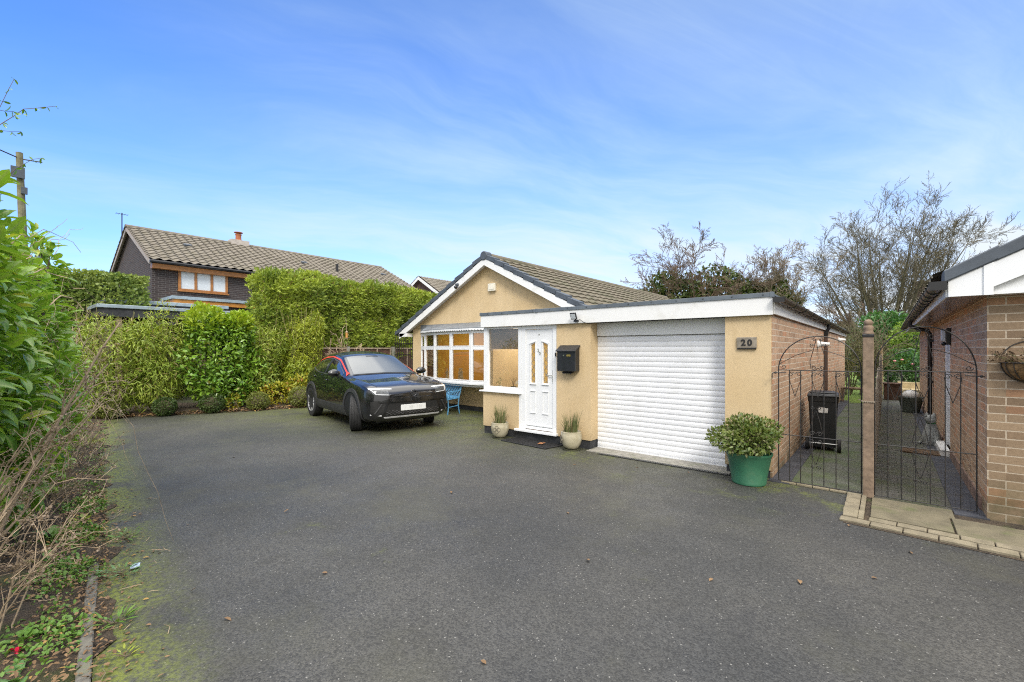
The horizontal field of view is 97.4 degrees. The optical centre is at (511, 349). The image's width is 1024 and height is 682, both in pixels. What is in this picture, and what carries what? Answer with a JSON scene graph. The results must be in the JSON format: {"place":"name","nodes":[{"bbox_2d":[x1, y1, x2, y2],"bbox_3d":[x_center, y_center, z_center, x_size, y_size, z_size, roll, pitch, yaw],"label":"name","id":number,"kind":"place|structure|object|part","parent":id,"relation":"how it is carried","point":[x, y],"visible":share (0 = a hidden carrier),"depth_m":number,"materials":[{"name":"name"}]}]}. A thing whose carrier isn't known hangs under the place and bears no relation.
{"place":"outdoors","nodes":[
{"label":"outdoors","id":0,"kind":"place"},
{"bbox_2d":[0,398,306,681],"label":"planting bed","id":1,"kind":"object","parent":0,"point":[27,609],"visible":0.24,"depth_m":2.88,"materials":[{"name":"soil"}]},
{"bbox_2d":[0,660,27,681],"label":"weed","id":2,"kind":"object","parent":1,"relation":"on","point":[19,672],"visible":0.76,"depth_m":2.08,"materials":[{"name":"green plant"}]},
{"bbox_2d":[8,646,21,653],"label":"red petals","id":3,"kind":"object","parent":1,"relation":"on","point":[16,649],"visible":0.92,"depth_m":2.20,"materials":[{"name":"red plant"}]},
{"bbox_2d":[0,627,44,643],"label":"weed","id":4,"kind":"object","parent":1,"relation":"on","point":[30,630],"visible":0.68,"depth_m":2.33,"materials":[{"name":"green plant"}]},
{"bbox_2d":[24,549,67,565],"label":"weed","id":5,"kind":"object","parent":1,"relation":"on","point":[43,554],"visible":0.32,"depth_m":3.20,"materials":[{"name":"green plant"}]},
{"bbox_2d":[0,169,96,564],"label":"laurel hedge","id":6,"kind":"object","parent":1,"relation":"on","point":[23,354],"visible":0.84,"depth_m":3.14,"materials":[{"name":"green plant"}]},
{"bbox_2d":[0,78,57,174],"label":"leafy spray","id":7,"kind":"object","parent":6,"relation":"attached to","point":[20,132],"visible":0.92,"depth_m":2.46,"materials":[{"name":"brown plant"}]},
{"bbox_2d":[32,525,74,539],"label":"weed","id":8,"kind":"object","parent":1,"relation":"on","point":[52,528],"visible":0.64,"depth_m":3.62,"materials":[{"name":"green plant"}]},
{"bbox_2d":[0,419,110,681],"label":"seedlings","id":9,"kind":"object","parent":1,"relation":"on","point":[56,630],"visible":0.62,"depth_m":2.78,"materials":[{"name":"green plant"}]},
{"bbox_2d":[0,381,117,575],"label":"dead flower stalks","id":10,"kind":"object","parent":1,"relation":"on","point":[10,501],"visible":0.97,"depth_m":2.45,"materials":[{"name":"brown plant"}]},
{"bbox_2d":[0,476,120,629],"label":"dead flower stalks","id":11,"kind":"object","parent":1,"relation":"on","point":[31,571],"visible":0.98,"depth_m":2.42,"materials":[{"name":"beige plant"}]},
{"bbox_2d":[0,322,129,539],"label":"dead flower stalks","id":12,"kind":"object","parent":1,"relation":"on","point":[49,437],"visible":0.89,"depth_m":2.87,"materials":[{"name":"brown plant"}]},
{"bbox_2d":[15,409,128,547],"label":"dead flower stalks","id":13,"kind":"object","parent":1,"relation":"on","point":[58,494],"visible":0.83,"depth_m":3.59,"materials":[{"name":"brown plant"}]},
{"bbox_2d":[64,655,91,668],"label":"weed","id":14,"kind":"object","parent":1,"relation":"on","point":[86,659],"visible":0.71,"depth_m":2.19,"materials":[{"name":"green plant"}]},
{"bbox_2d":[66,514,90,523],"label":"weed","id":15,"kind":"object","parent":1,"relation":"on","point":[84,519],"visible":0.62,"depth_m":3.93,"materials":[{"name":"green plant"}]},
{"bbox_2d":[69,432,105,446],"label":"weed","id":16,"kind":"object","parent":1,"relation":"on","point":[89,441],"visible":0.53,"depth_m":7.03,"materials":[{"name":"green plant"}]},
{"bbox_2d":[0,420,194,681],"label":"leaf litter","id":17,"kind":"object","parent":1,"relation":"on","point":[65,675],"visible":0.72,"depth_m":2.71,"materials":[{"name":"brown plant"}]},
{"bbox_2d":[96,398,125,419],"bbox_3d":[-8.989,1.314,10.085,0.546,0.490,0.542,0,0,40],"label":"box ball","id":18,"kind":"object","parent":1,"relation":"on","point":[101,413],"visible":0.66,"depth_m":9.98,"materials":[{"name":"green plant"}]},
{"bbox_2d":[73,307,172,418],"bbox_3d":[-9.234,0.346,10.239,1.807,2.619,2.616,0,0,40],"label":"hedge shrub","id":19,"kind":"object","parent":1,"relation":"on","point":[124,340],"visible":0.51,"depth_m":10.26,"materials":[{"name":"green plant"}]},
{"bbox_2d":[119,299,201,412],"bbox_3d":[-8.547,0.168,11.070,1.680,2.910,1.819,0,0,40],"label":"shrub","id":20,"kind":"object","parent":1,"relation":"on","point":[146,395],"visible":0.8,"depth_m":10.78,"materials":[{"name":"green plant"}]},
{"bbox_2d":[150,396,177,415],"bbox_3d":[-8.120,1.321,10.527,0.532,0.482,0.539,0,0,40],"label":"box ball","id":21,"kind":"object","parent":1,"relation":"on","point":[165,407],"visible":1,"depth_m":10.42,"materials":[{"name":"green plant"}]},
{"bbox_2d":[93,404,305,418],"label":"leaf litter","id":22,"kind":"object","parent":1,"relation":"on","point":[195,411],"visible":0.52,"depth_m":11.01,"materials":[{"name":"brown plant"}]},
{"bbox_2d":[198,393,224,413],"bbox_3d":[-7.362,1.304,11.045,0.589,0.516,0.587,0,0,40],"label":"box ball","id":23,"kind":"object","parent":1,"relation":"on","point":[211,403],"visible":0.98,"depth_m":10.91,"materials":[{"name":"green plant"}]},
{"bbox_2d":[171,300,270,408],"bbox_3d":[-7.553,0.160,11.749,1.771,2.831,2.340,0,0,40],"label":"laurel shrub","id":24,"kind":"object","parent":1,"relation":"on","point":[227,330],"visible":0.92,"depth_m":11.45,"materials":[{"name":"green plant"}]},
{"bbox_2d":[225,392,240,410],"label":"yellow shrub","id":25,"kind":"object","parent":1,"relation":"on","point":[238,396],"visible":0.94,"depth_m":11.38,"materials":[{"name":"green plant"}]},
{"bbox_2d":[245,391,269,409],"bbox_3d":[-6.533,1.308,11.571,0.583,0.510,0.582,0,0,40],"label":"box ball","id":26,"kind":"object","parent":1,"relation":"on","point":[258,401],"visible":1,"depth_m":11.45,"materials":[{"name":"green plant"}]},
{"bbox_2d":[233,324,288,402],"bbox_3d":[-7.084,0.425,12.542,1.534,2.398,1.780,0,0,-19],"label":"shrub","id":27,"kind":"object","parent":1,"relation":"on","point":[270,378],"visible":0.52,"depth_m":12.57,"materials":[{"name":"green plant"}]},
{"bbox_2d":[248,313,291,398],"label":"shrub","id":28,"kind":"object","parent":1,"relation":"on","point":[259,323],"visible":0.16,"depth_m":13.36,"materials":[{"name":"green plant"}]},
{"bbox_2d":[257,373,307,404],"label":"yellow shrub","id":29,"kind":"object","parent":1,"relation":"on","point":[287,385],"visible":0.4,"depth_m":12.35,"materials":[{"name":"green plant"}]},
{"bbox_2d":[287,385,306,407],"bbox_3d":[-5.697,1.252,12.151,0.682,0.618,0.674,0,0,40],"label":"box ball","id":30,"kind":"object","parent":1,"relation":"on","point":[298,396],"visible":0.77,"depth_m":11.98,"materials":[{"name":"green plant"}]},
{"bbox_2d":[279,305,327,391],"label":"hedge shrub","id":31,"kind":"object","parent":1,"relation":"on","point":[304,347],"visible":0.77,"depth_m":13.38,"materials":[{"name":"green plant"}]},
{"bbox_2d":[244,265,437,397],"bbox_3d":[-5.159,-0.603,16.746,2.315,4.306,8.757,0,0,40],"label":"conifer hedge","id":32,"kind":"object","parent":1,"relation":"on","point":[371,314],"visible":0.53,"depth_m":14.92,"materials":[{"name":"green plant"}]},
{"bbox_2d":[323,327,369,354],"bbox_3d":[-5.023,0.390,14.076,1.417,2.325,1.617,0,0,40],"label":"sapling","id":33,"kind":"object","parent":1,"relation":"on","point":[341,344],"visible":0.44,"depth_m":14.01,"materials":[{"name":"brown plant"}]},
{"bbox_2d":[290,346,411,377],"bbox_3d":[-4.439,0.720,16.380,0.120,1.660,7.099,0,0,40],"label":"panel fence","id":34,"kind":"object","parent":1,"relation":"on","point":[390,350],"visible":0.09,"depth_m":15.66,"materials":[{"name":"wood"}]},
{"bbox_2d":[0,0,1023,326],"label":"sky","id":35,"kind":"structure","parent":0,"point":[411,139],"materials":[{"name":"blue"}]},
{"bbox_2d":[91,369,949,681],"bbox_3d":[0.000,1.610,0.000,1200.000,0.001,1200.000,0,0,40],"label":"ground","id":36,"kind":"structure","parent":0,"point":[187,399],"depth_m":14.14,"materials":[{"name":"soil"}]},
{"bbox_2d":[0,149,41,245],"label":"utility pole","id":37,"kind":"object","parent":36,"relation":"on","point":[22,189],"visible":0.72,"depth_m":14.91,"materials":[{"name":"wood"}]},
{"bbox_2d":[43,264,151,402],"bbox_3d":[-13.386,-0.390,11.728,1.909,3.880,6.190,0,0,40],"label":"clipped hedge","id":38,"kind":"object","parent":36,"relation":"on","point":[97,284],"visible":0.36,"depth_m":12.74,"materials":[{"name":"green plant"}]},
{"bbox_2d":[86,298,262,400],"bbox_3d":[-10.659,0.030,14.511,3.950,3.040,4.570,0,0,40],"label":"car port","id":39,"kind":"object","parent":36,"relation":"on","point":[114,311],"visible":0.24,"depth_m":12.51,"materials":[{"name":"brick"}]},
{"bbox_2d":[160,295,254,382],"bbox_3d":[-11.319,-0.190,18.008,1.540,3.480,4.100,0,0,40],"label":"flat roof bay","id":40,"kind":"object","parent":36,"relation":"on","point":[234,305],"visible":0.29,"depth_m":16.87,"materials":[{"name":"white"}]},
{"bbox_2d":[109,224,416,324],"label":"brick house","id":41,"kind":"structure","parent":36,"relation":"on","point":[169,263],"depth_m":18.97,"materials":[{"name":"grey tile"}]},
{"bbox_2d":[117,213,124,238],"bbox_3d":[-16.394,-5.200,18.914,0.300,1.100,0.400,0,0,40],"label":"aerial","id":42,"kind":"object","parent":41,"relation":"attached to","point":[122,214],"visible":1,"depth_m":18.90,"materials":[{"name":"black paint"}]},
{"bbox_2d":[177,271,228,295],"bbox_3d":[-12.304,-2.690,17.982,0.120,0.880,1.760,0,0,40],"label":"window","id":43,"kind":"structure","parent":41,"relation":"in","point":[187,282],"depth_m":17.96,"materials":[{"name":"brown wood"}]},
{"bbox_2d":[410,276,451,294],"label":"house","id":44,"kind":"structure","parent":36,"relation":"on","point":[427,284],"depth_m":38.11,"materials":[{"name":"brown tile"}]},
{"bbox_2d":[641,270,704,298],"bbox_3d":[10.100,-1.867,29.017,4.680,6.850,3.904,0,0,40],"label":"evergreen tree","id":45,"kind":"object","parent":36,"relation":"on","point":[657,276],"visible":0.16,"depth_m":28.54,"materials":[{"name":"green plant"}]},
{"bbox_2d":[620,220,798,298],"bbox_3d":[11.835,-3.081,27.640,9.399,9.344,7.804,0,0,40],"label":"bare tree","id":46,"kind":"object","parent":36,"relation":"on","point":[675,267],"visible":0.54,"depth_m":27.29,"materials":[{"name":"plant"}]},
{"bbox_2d":[678,263,753,297],"bbox_3d":[12.790,-2.017,29.284,5.409,7.148,4.329,0,0,40],"label":"evergreen tree","id":47,"kind":"object","parent":36,"relation":"on","point":[736,275],"visible":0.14,"depth_m":28.23,"materials":[{"name":"green plant"}]},
{"bbox_2d":[845,310,919,383],"bbox_3d":[16.565,-0.088,19.878,3.276,3.431,2.888,0,0,40],"label":"garden shrub","id":48,"kind":"object","parent":36,"relation":"on","point":[894,318],"visible":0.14,"depth_m":19.61,"materials":[{"name":"green plant"}]},
{"bbox_2d":[877,347,919,382],"bbox_3d":[14.314,0.748,16.099,1.483,1.672,1.895,0,0,-24],"label":"camellia","id":49,"kind":"object","parent":36,"relation":"on","point":[909,367],"visible":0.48,"depth_m":16.09,"materials":[{"name":"green plant"}]},
{"bbox_2d":[885,320,919,369],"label":"garden shrub","id":50,"kind":"object","parent":36,"relation":"on","point":[904,335],"visible":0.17,"depth_m":18.14,"materials":[{"name":"green plant"}]},
{"bbox_2d":[792,170,1022,338],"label":"bare tree","id":51,"kind":"object","parent":36,"relation":"on","point":[903,278],"visible":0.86,"depth_m":28.51,"materials":[{"name":"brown plant"}]},
{"bbox_2d":[897,381,919,394],"bbox_3d":[13.761,1.340,15.361,1.100,0.420,1.180,0,0,40],"label":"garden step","id":52,"kind":"object","parent":36,"relation":"on","point":[908,385],"visible":0.18,"depth_m":15.44,"materials":[{"name":"stone"}]},
{"bbox_2d":[92,407,1023,681],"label":"driveway","id":53,"kind":"structure","parent":0,"point":[428,577],"depth_m":3.15,"materials":[{"name":"grey asphalt"}]},
{"bbox_2d":[75,563,98,681],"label":"kerb","id":54,"kind":"structure","parent":53,"relation":"on","point":[86,640],"depth_m":2.37,"materials":[{"name":"concrete"}]},
{"bbox_2d":[88,604,141,630],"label":"weed","id":55,"kind":"object","parent":53,"relation":"on","point":[118,620],"visible":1,"depth_m":2.54,"materials":[{"name":"green plant"}]},
{"bbox_2d":[93,561,142,576],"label":"weed","id":56,"kind":"object","parent":53,"relation":"on","point":[112,566],"visible":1,"depth_m":3.10,"materials":[{"name":"green plant"}]},
{"bbox_2d":[105,643,139,659],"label":"weed","id":57,"kind":"object","parent":53,"relation":"on","point":[123,655],"visible":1,"depth_m":2.28,"materials":[{"name":"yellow plant"}]},
{"bbox_2d":[107,526,139,542],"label":"weed","id":58,"kind":"object","parent":53,"relation":"on","point":[128,538],"visible":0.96,"depth_m":3.68,"materials":[{"name":"green plant"}]},
{"bbox_2d":[96,497,169,680],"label":"twig litter","id":59,"kind":"object","parent":53,"relation":"on","point":[116,566],"visible":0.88,"depth_m":3.09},
{"bbox_2d":[130,562,139,568],"bbox_3d":[-2.667,1.529,3.189,0.054,0.014,0.066,0,0,-32],"label":"litter packet","id":60,"kind":"object","parent":53,"relation":"on","point":[136,565],"visible":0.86,"depth_m":3.18},
{"bbox_2d":[306,351,446,430],"bbox_3d":[-3.205,0.789,10.140,2.200,1.522,4.190,0,0,-40],"label":"car","id":61,"kind":"object","parent":53,"relation":"on","point":[358,388],"visible":1,"depth_m":8.96,"materials":[{"name":"black paint"}]},
{"bbox_3d":[-4.397,0.353,10.413,0.174,0.311,0.961,0,0,-40],"label":"rear window","id":62,"kind":"part","parent":61,"relation":"part of","materials":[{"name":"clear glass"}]},
{"bbox_3d":[-3.729,0.368,9.615,0.175,0.330,1.000,0,0,-40],"label":"front window","id":63,"kind":"part","parent":61,"relation":"part of","materials":[{"name":"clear glass"}]},
{"bbox_2d":[394,336,412,369],"bbox_3d":[-3.025,0.470,15.359,3.260,2.000,0.030,0,0,40],"label":"iron railing","id":64,"kind":"object","parent":53,"relation":"on","point":[401,343],"visible":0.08,"depth_m":16.05,"materials":[{"name":"black metal"}]},
{"bbox_2d":[445,385,461,414],"bbox_3d":[-1.757,1.219,11.206,1.052,0.669,0.482,0,0,43],"label":"garden chair","id":65,"kind":"object","parent":53,"relation":"on","point":[449,396],"visible":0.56,"depth_m":10.98,"materials":[{"name":"blue paint"}]},
{"bbox_2d":[491,404,508,438],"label":"potted reed","id":66,"kind":"object","parent":53,"relation":"on","point":[500,427],"visible":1,"depth_m":7.83,"materials":[{"name":"beige ceramic"}]},
{"bbox_2d":[501,437,562,448],"bbox_3d":[0.303,1.536,7.437,1.049,0.021,0.420,0,0,40],"label":"doormat","id":67,"kind":"object","parent":53,"relation":"on","point":[529,442],"visible":0.96,"depth_m":7.40,"materials":[{"name":"black rubber"}]},
{"bbox_2d":[560,410,582,450],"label":"potted reed","id":68,"kind":"object","parent":53,"relation":"on","point":[571,438],"visible":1,"depth_m":6.92,"materials":[{"name":"beige ceramic"}]},
{"bbox_2d":[395,251,849,477],"bbox_3d":[3.566,-0.420,13.641,10.169,3.940,13.641,0,0,40],"label":"bungalow","id":69,"kind":"object","parent":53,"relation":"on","point":[660,379],"visible":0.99,"depth_m":7.02,"materials":[{"name":"cream render"},{"name":"brown tile"},{"name":"white upvc"}]},
{"bbox_2d":[420,322,483,387],"bbox_3d":[-1.416,0.097,11.379,3.574,1.585,0.664,0,0,40],"label":"bay window","id":70,"kind":"structure","parent":69,"relation":"in","point":[471,328],"depth_m":11.20,"materials":[{"name":"white plastic"}]},
{"bbox_2d":[458,368,463,379],"bbox_3d":[-1.295,0.625,11.356,0.168,0.330,0.131,0,0,40],"label":"figurine","id":71,"kind":"object","parent":69,"relation":"on","point":[460,373],"visible":0.87,"depth_m":11.31,"materials":[{"name":"stone"}]},
{"bbox_2d":[488,283,495,291],"bbox_3d":[-0.488,-1.522,10.958,0.230,0.185,0.076,0,0,40],"label":"alarm box","id":72,"kind":"object","parent":69,"relation":"attached to","point":[491,286],"visible":1,"depth_m":10.91,"materials":[{"name":"beige plastic"}]},
{"bbox_2d":[479,326,521,427],"bbox_3d":[-0.116,0.486,8.263,0.970,1.799,0.405,0,0,40],"label":"porch window","id":73,"kind":"structure","parent":69,"relation":"in","point":[501,337],"depth_m":8.19,"materials":[{"name":"white plastic"}]},
{"bbox_2d":[514,325,557,436],"bbox_3d":[0.424,0.497,7.638,0.880,1.822,0.165,0,0,40],"label":"front door","id":74,"kind":"structure","parent":69,"relation":"in","point":[538,341],"depth_m":7.63,"materials":[{"name":"white plastic"}]},
{"bbox_2d":[555,345,579,373],"bbox_3d":[0.883,0.152,7.138,0.375,0.450,0.153,0,0,40],"label":"post box","id":75,"kind":"object","parent":69,"relation":"attached to","point":[567,359],"visible":1,"depth_m":7.09,"materials":[{"name":"black metal"}]},
{"bbox_2d":[570,312,592,323],"bbox_3d":[1.084,-0.489,6.987,0.375,0.177,0.126,0,0,13],"label":"floodlight","id":76,"kind":"object","parent":69,"relation":"attached to","point":[573,315],"visible":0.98,"depth_m":6.98,"materials":[{"name":"white plastic"}]},
{"bbox_2d":[597,318,726,466],"bbox_3d":[2.154,0.563,6.511,2.019,1.965,0.115,0,0,40],"label":"garage door","id":77,"kind":"structure","parent":69,"relation":"in","point":[661,384],"depth_m":6.46,"materials":[{"name":"white plastic"}]},
{"bbox_2d":[737,337,756,348],"bbox_3d":[2.892,-0.081,5.547,0.224,0.149,0.031,0,0,40],"label":"house number","id":78,"kind":"object","parent":69,"relation":"attached to","point":[746,342],"visible":1,"depth_m":5.54,"materials":[{"name":"stone"}]},
{"bbox_2d":[817,340,829,347],"bbox_3d":[6.115,-0.110,8.832,0.200,0.150,0.150,0,0,40],"label":"wall spotlight","id":79,"kind":"object","parent":69,"relation":"attached to","point":[823,343],"depth_m":8.82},
{"bbox_2d":[704,412,784,486],"bbox_3d":[2.696,1.143,5.284,0.864,0.811,0.817,0,0,40],"label":"green planter","id":80,"kind":"object","parent":53,"relation":"on","point":[746,449],"visible":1,"depth_m":5.10,"materials":[{"name":"plastic"}]},
{"bbox_2d":[781,480,1023,558],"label":"path edging","id":81,"kind":"object","parent":53,"relation":"on","point":[851,510],"visible":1,"depth_m":3.83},
{"bbox_2d":[767,402,862,494],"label":"side path","id":82,"kind":"structure","parent":0,"point":[842,456],"depth_m":6.23,"materials":[{"name":"grey concrete"}]},
{"bbox_2d":[805,390,840,452],"bbox_3d":[4.872,1.101,7.043,0.448,0.897,0.540,0,0,36],"label":"wheelie bin","id":83,"kind":"object","parent":82,"relation":"on","point":[829,414],"visible":0.86,"depth_m":6.88,"materials":[{"name":"black plastic"}]},
{"bbox_2d":[844,372,883,402],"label":"lawn","id":84,"kind":"structure","parent":0,"point":[855,397],"depth_m":15.25,"materials":[{"name":"green plant"}]},
{"bbox_2d":[742,276,805,307],"bbox_3d":[16.125,-1.621,28.612,4.340,6.351,3.885,0,0,40],"label":"evergreen tree","id":85,"kind":"object","parent":84,"relation":"on","point":[785,285],"visible":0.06,"depth_m":27.68,"materials":[{"name":"green plant"}]},
{"bbox_2d":[733,239,848,309],"bbox_3d":[16.634,-2.699,28.363,6.149,8.563,5.220,0,0,-10],"label":"bare tree","id":86,"kind":"object","parent":84,"relation":"on","point":[776,274],"visible":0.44,"depth_m":27.44,"materials":[{"name":"brown plant"}]},
{"bbox_2d":[811,293,878,379],"bbox_3d":[16.697,-0.670,22.378,3.100,4.470,2.328,0,0,40],"label":"bare tree","id":87,"kind":"object","parent":84,"relation":"on","point":[837,318],"visible":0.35,"depth_m":22.51,"materials":[{"name":"brown plant"}]},
{"bbox_2d":[825,301,917,395],"bbox_3d":[12.214,-0.103,15.731,2.994,3.318,3.492,0,0,40],"label":"twiggy shrub","id":88,"kind":"object","parent":84,"relation":"on","point":[857,348],"visible":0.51,"depth_m":15.43,"materials":[{"name":"green plant"}]},
{"bbox_2d":[875,346,882,471],"bbox_3d":[9.935,0.692,12.125,0.040,1.617,18.650,0,0,40],"label":"picket fence","id":89,"kind":"object","parent":84,"relation":"on","point":[879,390],"visible":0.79,"depth_m":7.59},
{"bbox_2d":[768,400,989,520],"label":"paving","id":90,"kind":"structure","parent":0,"point":[806,454],"depth_m":5.54,"materials":[{"name":"grey concrete"}]},
{"bbox_2d":[840,386,862,401],"bbox_3d":[10.142,1.320,13.162,0.952,0.460,0.092,0,0,39],"label":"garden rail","id":91,"kind":"object","parent":90,"relation":"on","point":[842,388],"visible":0.44,"depth_m":13.35,"materials":[{"name":"brown wood"}]},
{"bbox_2d":[883,382,900,399],"bbox_3d":[11.814,1.288,13.976,0.460,0.515,0.460,0,0,40],"label":"planter box","id":92,"kind":"object","parent":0,"point":[894,387],"visible":0.66,"depth_m":13.82,"materials":[{"name":"brown wood"}]},
{"bbox_2d":[874,395,952,511],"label":"neighbour path","id":93,"kind":"structure","parent":0,"point":[908,424],"depth_m":6.01,"materials":[{"name":"grey concrete"}]},
{"bbox_2d":[858,319,874,497],"bbox_3d":[3.744,0.615,4.749,0.143,1.870,0.110,0,0,40],"label":"gate post","id":94,"kind":"object","parent":93,"relation":"on","point":[868,401],"visible":1,"depth_m":4.71,"materials":[{"name":"brown wood"}]},
{"bbox_2d":[772,336,861,492],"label":"garden gate","id":95,"kind":"structure","parent":94,"relation":"attached to","point":[823,376],"depth_m":5.01,"materials":[{"name":"black metal"}]},
{"bbox_2d":[874,326,984,511],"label":"garden gate","id":96,"kind":"structure","parent":94,"relation":"attached to","point":[915,441],"depth_m":4.46,"materials":[{"name":"black metal"}]},
{"bbox_2d":[898,389,923,412],"bbox_3d":[9.885,1.261,11.158,0.494,0.558,0.486,0,0,40],"label":"metal tub","id":97,"kind":"object","parent":93,"relation":"on","point":[908,400],"visible":0.88,"depth_m":11.03,"materials":[{"name":"black paint"}]},
{"bbox_2d":[900,447,940,455],"bbox_3d":[6.150,1.533,6.779,0.369,0.022,0.473,0,0,-42],"label":"coir mat","id":98,"kind":"object","parent":93,"relation":"on","point":[920,451],"visible":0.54,"depth_m":6.73,"materials":[{"name":"brown wicker"}]},
{"bbox_2d":[918,412,940,445],"bbox_3d":[6.798,1.284,7.325,0.282,0.539,0.306,0,0,40],"label":"cat ornament","id":99,"kind":"object","parent":93,"relation":"on","point":[935,434],"visible":0.76,"depth_m":7.25,"materials":[{"name":"grey stone"}]},
{"bbox_2d":[870,497,1023,547],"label":"patio","id":100,"kind":"structure","parent":0,"point":[933,518],"depth_m":4.02,"materials":[{"name":"stone"}]},
{"bbox_2d":[843,496,1023,560],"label":"patio joints","id":101,"kind":"object","parent":100,"relation":"on","point":[867,513],"visible":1,"depth_m":3.96,"materials":[{"name":"concrete"}]},
{"bbox_2d":[900,235,1023,524],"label":"brick bungalow","id":102,"kind":"object","parent":100,"relation":"on","point":[975,304],"visible":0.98,"depth_m":4.11,"materials":[{"name":"brown brick"}]},
{"bbox_2d":[941,328,950,345],"bbox_3d":[6.213,-0.183,6.447,0.103,0.253,0.100,0,0,40],"label":"wall light","id":103,"kind":"object","parent":102,"relation":"attached to","point":[945,336],"visible":0.96,"depth_m":6.41,"materials":[{"name":"black plastic"}]},
{"bbox_2d":[945,341,949,445],"bbox_3d":[6.627,0.625,6.779,0.086,1.730,0.840,0,0,40],"label":"side door","id":104,"kind":"structure","parent":102,"relation":"in","point":[947,347],"depth_m":7.06,"materials":[{"name":"white plastic"}]},
{"bbox_2d":[983,341,1023,382],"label":"hanging basket","id":105,"kind":"object","parent":102,"relation":"attached to","point":[1012,369],"visible":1,"depth_m":3.94,"materials":[{"name":"black paint"}]}
]}

